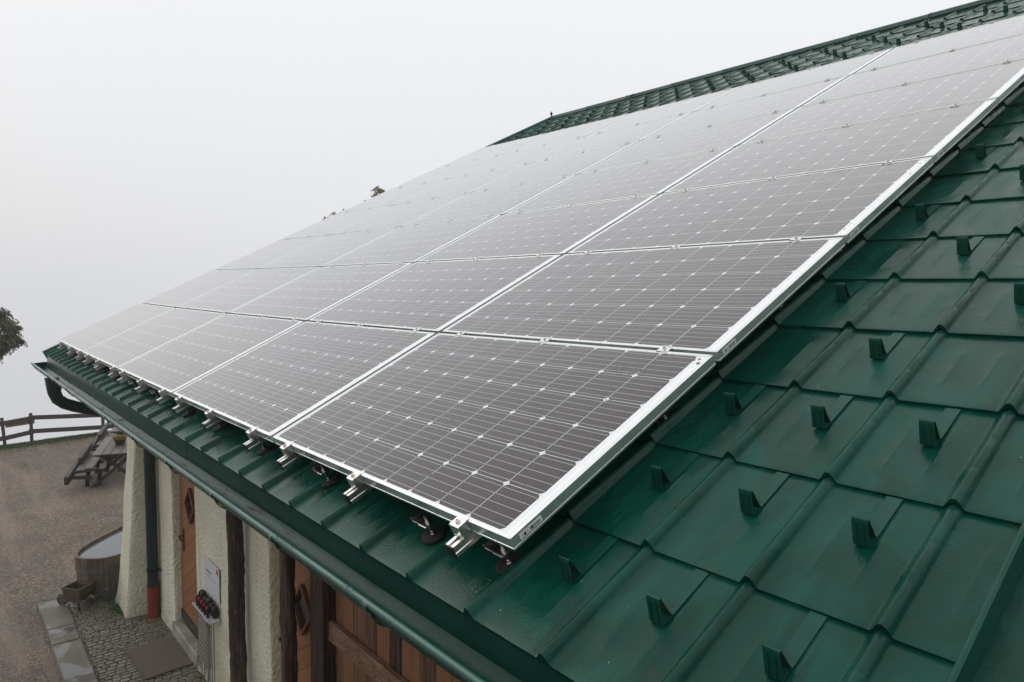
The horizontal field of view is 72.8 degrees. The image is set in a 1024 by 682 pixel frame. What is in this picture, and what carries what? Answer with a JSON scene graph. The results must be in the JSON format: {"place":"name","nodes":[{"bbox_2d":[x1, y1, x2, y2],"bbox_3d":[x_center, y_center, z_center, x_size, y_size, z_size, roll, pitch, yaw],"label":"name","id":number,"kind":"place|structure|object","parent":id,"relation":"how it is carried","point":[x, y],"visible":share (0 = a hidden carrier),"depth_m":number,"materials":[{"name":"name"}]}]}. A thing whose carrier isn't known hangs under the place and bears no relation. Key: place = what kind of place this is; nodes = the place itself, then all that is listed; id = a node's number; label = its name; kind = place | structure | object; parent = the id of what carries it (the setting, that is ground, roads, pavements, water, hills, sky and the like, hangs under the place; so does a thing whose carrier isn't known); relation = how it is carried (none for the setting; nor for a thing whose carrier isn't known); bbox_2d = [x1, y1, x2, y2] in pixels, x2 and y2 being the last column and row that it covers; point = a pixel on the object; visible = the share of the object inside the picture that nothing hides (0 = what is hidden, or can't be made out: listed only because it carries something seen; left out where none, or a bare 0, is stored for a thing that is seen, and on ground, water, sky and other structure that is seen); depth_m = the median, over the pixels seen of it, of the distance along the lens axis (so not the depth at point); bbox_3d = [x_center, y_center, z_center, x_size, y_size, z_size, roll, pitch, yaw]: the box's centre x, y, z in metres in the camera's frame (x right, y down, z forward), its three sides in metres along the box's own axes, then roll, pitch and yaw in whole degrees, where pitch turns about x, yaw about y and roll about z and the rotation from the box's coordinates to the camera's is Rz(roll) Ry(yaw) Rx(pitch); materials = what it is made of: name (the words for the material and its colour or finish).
{"place":"outdoors","nodes":[
{"label":"outdoors","id":0,"kind":"place"},
{"bbox_2d":[0,432,117,450],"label":"grass","id":1,"kind":"structure","parent":0,"point":[44,441],"depth_m":19.20,"materials":[{"name":"green plant"}]},
{"bbox_2d":[0,435,196,681],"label":"ground","id":2,"kind":"structure","parent":0,"point":[69,516],"depth_m":12.31,"materials":[{"name":"grey gravel"}]},
{"bbox_2d":[0,307,27,363],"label":"rowan tree","id":3,"kind":"object","parent":2,"relation":"on","point":[10,339],"visible":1,"depth_m":20.85,"materials":[{"name":"green plant"}]},
{"bbox_2d":[0,413,112,445],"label":"rail fence","id":4,"kind":"object","parent":2,"relation":"on","point":[30,419],"visible":0.38,"depth_m":19.14,"materials":[{"name":"grey wood"}]},
{"bbox_2d":[36,589,97,681],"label":"kerb","id":5,"kind":"structure","parent":2,"relation":"on","point":[72,662],"depth_m":8.23,"materials":[{"name":"stone"}]},
{"bbox_2d":[64,442,111,485],"bbox_3d":[-9.301,2.793,15.352,0.625,0.689,2.282,-1,5,-23],"label":"bench","id":6,"kind":"object","parent":2,"relation":"on","point":[86,462],"visible":0.87,"depth_m":15.02,"materials":[{"name":"grey wood"}]},
{"bbox_2d":[1,478,182,678],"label":"fallen leaves","id":7,"kind":"object","parent":2,"relation":"on","point":[85,609],"visible":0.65,"depth_m":9.02,"materials":[{"name":"brown plant"}]},
{"bbox_2d":[90,422,123,458],"bbox_3d":[-10.310,2.607,17.763,0.625,0.689,2.282,-1,5,-23],"label":"bench","id":8,"kind":"object","parent":2,"relation":"on","point":[102,435],"visible":0.45,"depth_m":17.77,"materials":[{"name":"grey wood"}]},
{"bbox_2d":[92,437,126,486],"bbox_3d":[-8.875,2.728,15.808,0.999,0.775,1.950,-1,5,-23],"label":"picnic table","id":9,"kind":"object","parent":2,"relation":"on","point":[106,448],"visible":0.48,"depth_m":15.15,"materials":[{"name":"grey wood"}]},
{"bbox_2d":[113,434,126,444],"bbox_3d":[-8.866,2.231,15.738,0.381,0.225,0.410,-3,5,-40],"label":"flower pot","id":10,"kind":"object","parent":9,"relation":"on","point":[119,439],"visible":1,"depth_m":15.65,"materials":[{"name":"grey plastic"}]},
{"bbox_2d":[15,460,207,681],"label":"weeds","id":11,"kind":"object","parent":2,"relation":"on","point":[117,608],"visible":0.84,"depth_m":8.89,"materials":[{"name":"green plant"}]},
{"bbox_2d":[110,427,123,459],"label":"flowers","id":12,"kind":"object","parent":2,"relation":"on","point":[114,430],"visible":0.14,"depth_m":17.37,"materials":[{"name":"grey plant"}]},
{"bbox_2d":[226,510,246,681],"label":"log post","id":13,"kind":"object","parent":2,"relation":"on","point":[236,604],"visible":0.56,"depth_m":6.22,"materials":[{"name":"brown wood"}]},
{"bbox_2d":[279,549,297,681],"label":"log post","id":14,"kind":"object","parent":2,"relation":"on","point":[288,620],"visible":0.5,"depth_m":5.29,"materials":[{"name":"brown wood"}]},
{"bbox_2d":[364,185,384,200],"bbox_3d":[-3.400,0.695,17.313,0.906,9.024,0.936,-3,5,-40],"label":"rowan tree","id":15,"kind":"object","parent":2,"relation":"on","point":[377,189],"visible":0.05,"depth_m":16.84,"materials":[{"name":"green plant"}]},
{"bbox_2d":[31,0,1023,681],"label":"farmhouse","id":16,"kind":"object","parent":2,"relation":"on","point":[819,476],"visible":0.53,"depth_m":2.11,"materials":[{"name":"green paint"}]},
{"bbox_2d":[128,379,138,390],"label":"roof anchor","id":17,"kind":"object","parent":16,"relation":"on","point":[131,381],"visible":0.69,"depth_m":5.48,"materials":[{"name":"black metal"}]},
{"bbox_2d":[149,388,160,399],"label":"roof anchor","id":18,"kind":"object","parent":16,"relation":"on","point":[152,391],"visible":0.67,"depth_m":4.98,"materials":[{"name":"black metal"}]},
{"bbox_2d":[178,475,197,638],"bbox_3d":[-3.701,2.281,8.015,0.132,2.230,1.000,-3,5,-40],"label":"door","id":19,"kind":"structure","parent":16,"relation":"in","point":[189,614],"depth_m":8.14,"materials":[{"name":"brown wood"}]},
{"bbox_2d":[182,409,195,417],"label":"roof anchor","id":20,"kind":"object","parent":16,"relation":"on","point":[187,413],"visible":0.68,"depth_m":4.39,"materials":[{"name":"black metal"}]},
{"bbox_2d":[204,555,219,604],"bbox_3d":[-3.075,2.443,7.115,0.008,0.360,0.490,-3,5,-40],"label":"wall sign","id":21,"kind":"object","parent":16,"relation":"attached to","point":[211,578],"visible":1,"depth_m":7.10,"materials":[{"name":"grey plastic"}]},
{"bbox_2d":[213,422,227,431],"bbox_3d":[-1.681,0.456,3.956,0.084,0.092,0.108,-34,24,-33],"label":"roof anchor","id":22,"kind":"object","parent":16,"relation":"on","point":[220,426],"visible":0.64,"depth_m":3.94,"materials":[{"name":"black metal"}]},
{"bbox_2d":[256,443,273,455],"bbox_3d":[-1.236,0.502,3.417,0.084,0.092,0.108,-34,24,-33],"label":"roof anchor","id":23,"kind":"object","parent":16,"relation":"on","point":[264,449],"visible":0.58,"depth_m":3.40,"materials":[{"name":"black metal"}]},
{"bbox_2d":[57,145,492,350],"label":"mounting rail","id":24,"kind":"object","parent":16,"relation":"attached to","point":[62,346],"visible":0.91,"depth_m":8.10,"materials":[{"name":"metal"}]},
{"bbox_2d":[66,139,518,355],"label":"mounting rail","id":25,"kind":"object","parent":16,"relation":"attached to","point":[71,351],"visible":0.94,"depth_m":7.56,"materials":[{"name":"metal"}]},
{"bbox_2d":[58,303,174,354],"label":"solar panel","id":26,"kind":"object","parent":25,"relation":"attached to","point":[101,331],"visible":0.85,"depth_m":7.88,"materials":[{"name":"glass"}]},
{"bbox_2d":[141,269,257,307],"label":"solar panel","id":27,"kind":"object","parent":25,"relation":"attached to","point":[192,289],"visible":0.81,"depth_m":8.43,"materials":[{"name":"glass"}]},
{"bbox_2d":[215,235,329,269],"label":"solar panel","id":28,"kind":"object","parent":25,"relation":"attached to","point":[260,258],"visible":0.76,"depth_m":8.98,"materials":[{"name":"glass"}]},
{"bbox_2d":[280,205,392,239],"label":"solar panel","id":29,"kind":"object","parent":25,"relation":"attached to","point":[333,224],"visible":0.74,"depth_m":9.54,"materials":[{"name":"glass"}]},
{"bbox_2d":[339,178,450,212],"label":"solar panel","id":30,"kind":"object","parent":25,"relation":"attached to","point":[393,196],"visible":0.76,"depth_m":10.09,"materials":[{"name":"glass"}]},
{"bbox_2d":[392,155,499,188],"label":"solar panel","id":31,"kind":"object","parent":25,"relation":"attached to","point":[445,172],"visible":0.78,"depth_m":10.64,"materials":[{"name":"glass"}]},
{"bbox_2d":[278,548,310,681],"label":"door","id":32,"kind":"structure","parent":16,"relation":"in","point":[302,574],"depth_m":5.58,"materials":[{"name":"brown wood"}]},
{"bbox_2d":[74,133,543,360],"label":"mounting rail","id":33,"kind":"object","parent":16,"relation":"attached to","point":[79,356],"visible":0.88,"depth_m":7.13,"materials":[{"name":"metal"}]},
{"bbox_2d":[439,133,545,167],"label":"solar panel","id":34,"kind":"object","parent":33,"relation":"attached to","point":[493,150],"visible":0.74,"depth_m":11.19,"materials":[{"name":"glass"}]},
{"bbox_2d":[82,128,564,364],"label":"mounting rail","id":35,"kind":"object","parent":16,"relation":"attached to","point":[88,360],"visible":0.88,"depth_m":6.78,"materials":[{"name":"metal"}]},
{"bbox_2d":[312,463,339,488],"bbox_3d":[-0.774,0.545,2.867,0.084,0.092,0.108,-34,24,-33],"label":"roof anchor","id":36,"kind":"object","parent":16,"relation":"on","point":[321,470],"visible":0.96,"depth_m":2.85,"materials":[{"name":"black metal"}]},
{"bbox_2d":[93,122,590,371],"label":"mounting rail","id":37,"kind":"object","parent":16,"relation":"attached to","point":[100,365],"visible":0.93,"depth_m":6.33,"materials":[{"name":"metal"}]},
{"bbox_2d":[83,308,225,371],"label":"solar panel","id":38,"kind":"object","parent":37,"relation":"attached to","point":[124,348],"visible":0.84,"depth_m":6.56,"materials":[{"name":"glass"}]},
{"bbox_2d":[178,267,319,313],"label":"solar panel","id":39,"kind":"object","parent":37,"relation":"attached to","point":[242,291],"visible":0.74,"depth_m":7.11,"materials":[{"name":"glass"}]},
{"bbox_2d":[261,227,400,268],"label":"solar panel","id":40,"kind":"object","parent":37,"relation":"attached to","point":[323,252],"visible":0.72,"depth_m":7.66,"materials":[{"name":"glass"}]},
{"bbox_2d":[333,193,469,234],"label":"solar panel","id":41,"kind":"object","parent":37,"relation":"attached to","point":[401,215],"visible":0.77,"depth_m":8.22,"materials":[{"name":"glass"}]},
{"bbox_2d":[396,163,529,204],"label":"solar panel","id":42,"kind":"object","parent":37,"relation":"attached to","point":[470,183],"visible":0.78,"depth_m":8.77,"materials":[{"name":"glass"}]},
{"bbox_2d":[453,136,583,177],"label":"solar panel","id":43,"kind":"object","parent":37,"relation":"attached to","point":[520,157],"visible":0.77,"depth_m":9.33,"materials":[{"name":"glass"}]},
{"bbox_2d":[504,113,630,153],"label":"solar panel","id":44,"kind":"object","parent":37,"relation":"attached to","point":[569,133],"visible":0.73,"depth_m":9.87,"materials":[{"name":"glass"}]},
{"bbox_2d":[107,113,627,379],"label":"mounting rail","id":45,"kind":"object","parent":16,"relation":"attached to","point":[114,373],"visible":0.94,"depth_m":5.82,"materials":[{"name":"metal"}]},
{"bbox_2d":[117,108,648,384],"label":"mounting rail","id":46,"kind":"object","parent":16,"relation":"attached to","point":[124,378],"visible":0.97,"depth_m":5.53,"materials":[{"name":"metal"}]},
{"bbox_2d":[404,174,576,226],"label":"solar panel","id":47,"kind":"object","parent":46,"relation":"attached to","point":[498,201],"visible":0.78,"depth_m":6.90,"materials":[{"name":"glass"}]},
{"bbox_2d":[134,99,685,393],"bbox_3d":[-0.246,-1.365,6.982,7.195,0.088,0.048,-34,24,-33],"label":"mounting rail","id":48,"kind":"object","parent":16,"relation":"attached to","point":[141,387],"visible":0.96,"depth_m":5.06,"materials":[{"name":"metal"}]},
{"bbox_2d":[230,263,412,321],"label":"solar panel","id":49,"kind":"object","parent":48,"relation":"attached to","point":[308,296],"visible":0.76,"depth_m":5.78,"materials":[{"name":"glass"}]},
{"bbox_2d":[324,215,501,266],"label":"solar panel","id":50,"kind":"object","parent":48,"relation":"attached to","point":[411,244],"visible":0.8,"depth_m":6.34,"materials":[{"name":"glass"}]},
{"bbox_2d":[474,141,638,191],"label":"solar panel","id":51,"kind":"object","parent":48,"relation":"attached to","point":[568,165],"visible":0.78,"depth_m":7.45,"materials":[{"name":"glass"}]},
{"bbox_2d":[534,111,693,161],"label":"solar panel","id":52,"kind":"object","parent":48,"relation":"attached to","point":[632,133],"visible":0.78,"depth_m":8.01,"materials":[{"name":"glass"}]},
{"bbox_2d":[587,86,741,135],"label":"solar panel","id":53,"kind":"object","parent":48,"relation":"attached to","point":[694,104],"visible":0.78,"depth_m":8.55,"materials":[{"name":"glass"}]},
{"bbox_2d":[411,510,446,545],"bbox_3d":[-0.275,0.598,2.257,0.084,0.092,0.108,-34,24,-33],"label":"roof anchor","id":54,"kind":"object","parent":16,"relation":"on","point":[433,535],"visible":1,"depth_m":2.25,"materials":[{"name":"black metal"}]},
{"bbox_2d":[155,88,730,405],"bbox_3d":[0.160,-1.327,6.495,7.195,0.088,0.048,-34,24,-33],"label":"mounting rail","id":55,"kind":"object","parent":16,"relation":"attached to","point":[164,397],"visible":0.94,"depth_m":4.57,"materials":[{"name":"metal"}]},
{"bbox_2d":[118,314,303,397],"bbox_3d":[-2.366,0.059,5.361,0.994,0.040,1.681,-34,24,-33],"label":"solar panel","id":56,"kind":"object","parent":55,"relation":"attached to","point":[171,367],"visible":0.87,"depth_m":5.22,"materials":[{"name":"glass"}]},
{"bbox_2d":[171,80,761,414],"bbox_3d":[0.422,-1.302,6.181,7.195,0.088,0.048,-34,24,-33],"label":"mounting rail","id":57,"kind":"object","parent":16,"relation":"attached to","point":[182,405],"visible":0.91,"depth_m":4.26,"materials":[{"name":"metal"}]},
{"bbox_2d":[483,539,521,575],"bbox_3d":[-0.026,0.609,1.993,0.084,0.092,0.108,-34,24,-33],"label":"roof anchor","id":58,"kind":"object","parent":16,"relation":"on","point":[506,561],"visible":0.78,"depth_m":1.99,"materials":[{"name":"black metal"}]},
{"bbox_2d":[201,67,812,429],"bbox_3d":[0.813,-1.266,5.711,7.195,0.088,0.048,-34,24,-33],"label":"mounting rail","id":59,"kind":"object","parent":16,"relation":"attached to","point":[212,420],"visible":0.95,"depth_m":3.79,"materials":[{"name":"metal"}]},
{"bbox_2d":[242,52,874,451],"bbox_3d":[1.233,-1.228,5.205,7.195,0.088,0.048,-34,24,-33],"label":"mounting rail","id":60,"kind":"object","parent":16,"relation":"attached to","point":[256,440],"visible":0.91,"depth_m":3.28,"materials":[{"name":"metal"}]},
{"bbox_2d":[173,321,435,442],"bbox_3d":[-1.276,0.161,4.053,0.994,0.040,1.681,-34,24,-33],"label":"solar panel","id":61,"kind":"object","parent":60,"relation":"attached to","point":[269,390],"visible":0.86,"depth_m":3.87,"materials":[{"name":"glass"}]},
{"bbox_2d":[308,255,561,333],"bbox_3d":[-0.573,-0.321,4.600,0.994,0.040,1.681,-34,24,-33],"label":"solar panel","id":62,"kind":"object","parent":60,"relation":"attached to","point":[436,297],"visible":0.77,"depth_m":4.44,"materials":[{"name":"glass"}]},
{"bbox_2d":[417,194,658,261],"bbox_3d":[0.131,-0.802,5.146,0.994,0.040,1.681,-34,24,-33],"label":"solar panel","id":63,"kind":"object","parent":60,"relation":"attached to","point":[562,231],"visible":0.78,"depth_m":5.00,"materials":[{"name":"glass"}]},
{"bbox_2d":[506,146,734,213],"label":"solar panel","id":64,"kind":"object","parent":60,"relation":"attached to","point":[659,177],"visible":0.74,"depth_m":5.56,"materials":[{"name":"glass"}]},
{"bbox_2d":[580,107,797,173],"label":"solar panel","id":65,"kind":"object","parent":60,"relation":"attached to","point":[735,133],"visible":0.77,"depth_m":6.12,"materials":[{"name":"glass"}]},
{"bbox_2d":[643,75,848,139],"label":"solar panel","id":66,"kind":"object","parent":60,"relation":"attached to","point":[798,97],"visible":0.78,"depth_m":6.68,"materials":[{"name":"glass"}]},
{"bbox_2d":[699,48,893,109],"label":"solar panel","id":67,"kind":"object","parent":60,"relation":"attached to","point":[849,67],"visible":0.78,"depth_m":7.23,"materials":[{"name":"glass"}]},
{"bbox_2d":[276,40,920,469],"bbox_3d":[1.502,-1.205,4.880,7.195,0.088,0.048,-34,24,-33],"label":"mounting rail","id":68,"kind":"object","parent":16,"relation":"attached to","point":[288,458],"visible":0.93,"depth_m":2.96,"materials":[{"name":"metal"}]},
{"bbox_2d":[567,157,933,253],"bbox_3d":[1.218,-0.708,3.834,0.994,0.040,1.681,-34,24,-33],"label":"solar panel","id":69,"kind":"object","parent":68,"relation":"attached to","point":[849,204],"visible":0.91,"depth_m":3.63,"materials":[{"name":"glass"}]},
{"bbox_2d":[653,412,674,426],"bbox_3d":[0.511,0.240,2.404,0.084,0.092,0.108,-34,24,-33],"label":"roof anchor","id":70,"kind":"object","parent":16,"relation":"on","point":[660,419],"visible":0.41,"depth_m":2.40,"materials":[{"name":"black metal"}]},
{"bbox_2d":[342,21,995,504],"bbox_3d":[1.902,-1.171,4.397,7.195,0.088,0.048,-34,24,-33],"label":"mounting rail","id":71,"kind":"object","parent":16,"relation":"attached to","point":[356,491],"visible":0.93,"depth_m":2.47,"materials":[{"name":"metal"}]},
{"bbox_2d":[444,59,1012,558],"bbox_3d":[2.313,-1.137,3.899,7.195,0.088,0.048,-34,24,-33],"label":"mounting rail","id":72,"kind":"object","parent":16,"relation":"attached to","point":[464,539],"visible":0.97,"depth_m":1.97,"materials":[{"name":"metal"}]},
{"bbox_2d":[273,333,715,550],"bbox_3d":[-0.189,0.258,2.742,0.995,0.046,1.681,-34,24,-33],"label":"solar panel","id":73,"kind":"object","parent":72,"relation":"attached to","point":[514,444],"visible":0.89,"depth_m":2.46,"materials":[{"name":"glass"}]},
{"bbox_2d":[442,237,844,361],"bbox_3d":[0.514,-0.226,3.288,0.994,0.040,1.681,-34,24,-33],"label":"solar panel","id":74,"kind":"object","parent":72,"relation":"attached to","point":[719,303],"visible":0.89,"depth_m":3.05,"materials":[{"name":"glass"}]},
{"bbox_2d":[663,98,997,192],"bbox_3d":[1.920,-1.189,4.383,0.994,0.040,1.681,-34,24,-33],"label":"solar panel","id":75,"kind":"object","parent":72,"relation":"attached to","point":[936,134],"visible":0.88,"depth_m":4.20,"materials":[{"name":"glass"}]},
{"bbox_2d":[740,59,1023,144],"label":"solar panel","id":76,"kind":"object","parent":72,"relation":"attached to","point":[1001,82],"visible":0.88,"depth_m":4.79,"materials":[{"name":"glass"}]},
{"bbox_2d":[803,33,1023,105],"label":"solar panel","id":77,"kind":"object","parent":72,"relation":"attached to","point":[994,52],"visible":0.84,"depth_m":5.48,"materials":[{"name":"glass"}]},
{"bbox_2d":[854,14,1023,73],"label":"solar panel","id":78,"kind":"object","parent":72,"relation":"attached to","point":[997,30],"visible":0.84,"depth_m":6.15,"materials":[{"name":"glass"}]},
{"bbox_2d":[773,302,788,313],"bbox_3d":[1.093,-0.170,2.874,0.084,0.092,0.108,-34,24,-33],"label":"roof anchor","id":79,"kind":"object","parent":16,"relation":"on","point":[781,307],"visible":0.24,"depth_m":2.86,"materials":[{"name":"black metal"}]},
{"bbox_2d":[833,247,847,257],"bbox_3d":[1.481,-0.439,3.176,0.084,0.092,0.108,-34,24,-33],"label":"roof anchor","id":80,"kind":"object","parent":16,"relation":"on","point":[840,252],"visible":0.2,"depth_m":3.16,"materials":[{"name":"black metal"}]},
{"bbox_2d":[905,183,917,191],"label":"roof anchor","id":81,"kind":"object","parent":16,"relation":"on","point":[911,186],"visible":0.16,"depth_m":3.60,"materials":[{"name":"black metal"}]},
{"bbox_2d":[69,599,203,681],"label":"paving","id":82,"kind":"structure","parent":0,"point":[112,636],"depth_m":8.31,"materials":[{"name":"stone"}]},
{"bbox_2d":[57,580,110,611],"bbox_3d":[-5.655,3.343,9.092,0.718,0.304,0.278,2,4,13],"label":"wheelbarrow","id":83,"kind":"object","parent":82,"relation":"on","point":[77,592],"visible":1,"depth_m":9.06,"materials":[{"name":"brown wood"}]},
{"bbox_2d":[74,525,122,601],"bbox_3d":[-5.553,3.121,10.061,0.801,0.600,1.720,1,4,5],"label":"water trough","id":84,"kind":"object","parent":82,"relation":"on","point":[97,560],"visible":0.27,"depth_m":9.31,"materials":[{"name":"wood"}]},
{"bbox_2d":[124,636,191,679],"bbox_3d":[-4.010,3.582,7.889,0.520,0.018,0.800,-3,6,-43],"label":"doormat","id":85,"kind":"object","parent":82,"relation":"on","point":[157,657],"visible":1,"depth_m":7.86,"materials":[{"name":"grey fabric"}]},
{"bbox_2d":[192,589,219,681],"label":"tool rack","id":86,"kind":"object","parent":82,"relation":"on","point":[205,606],"visible":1,"depth_m":7.10,"materials":[{"name":"grey metal"}]},
{"bbox_2d":[0,0,976,444],"label":"sky","id":87,"kind":"structure","parent":0,"point":[148,148],"materials":[{"name":"white"}]}
]}

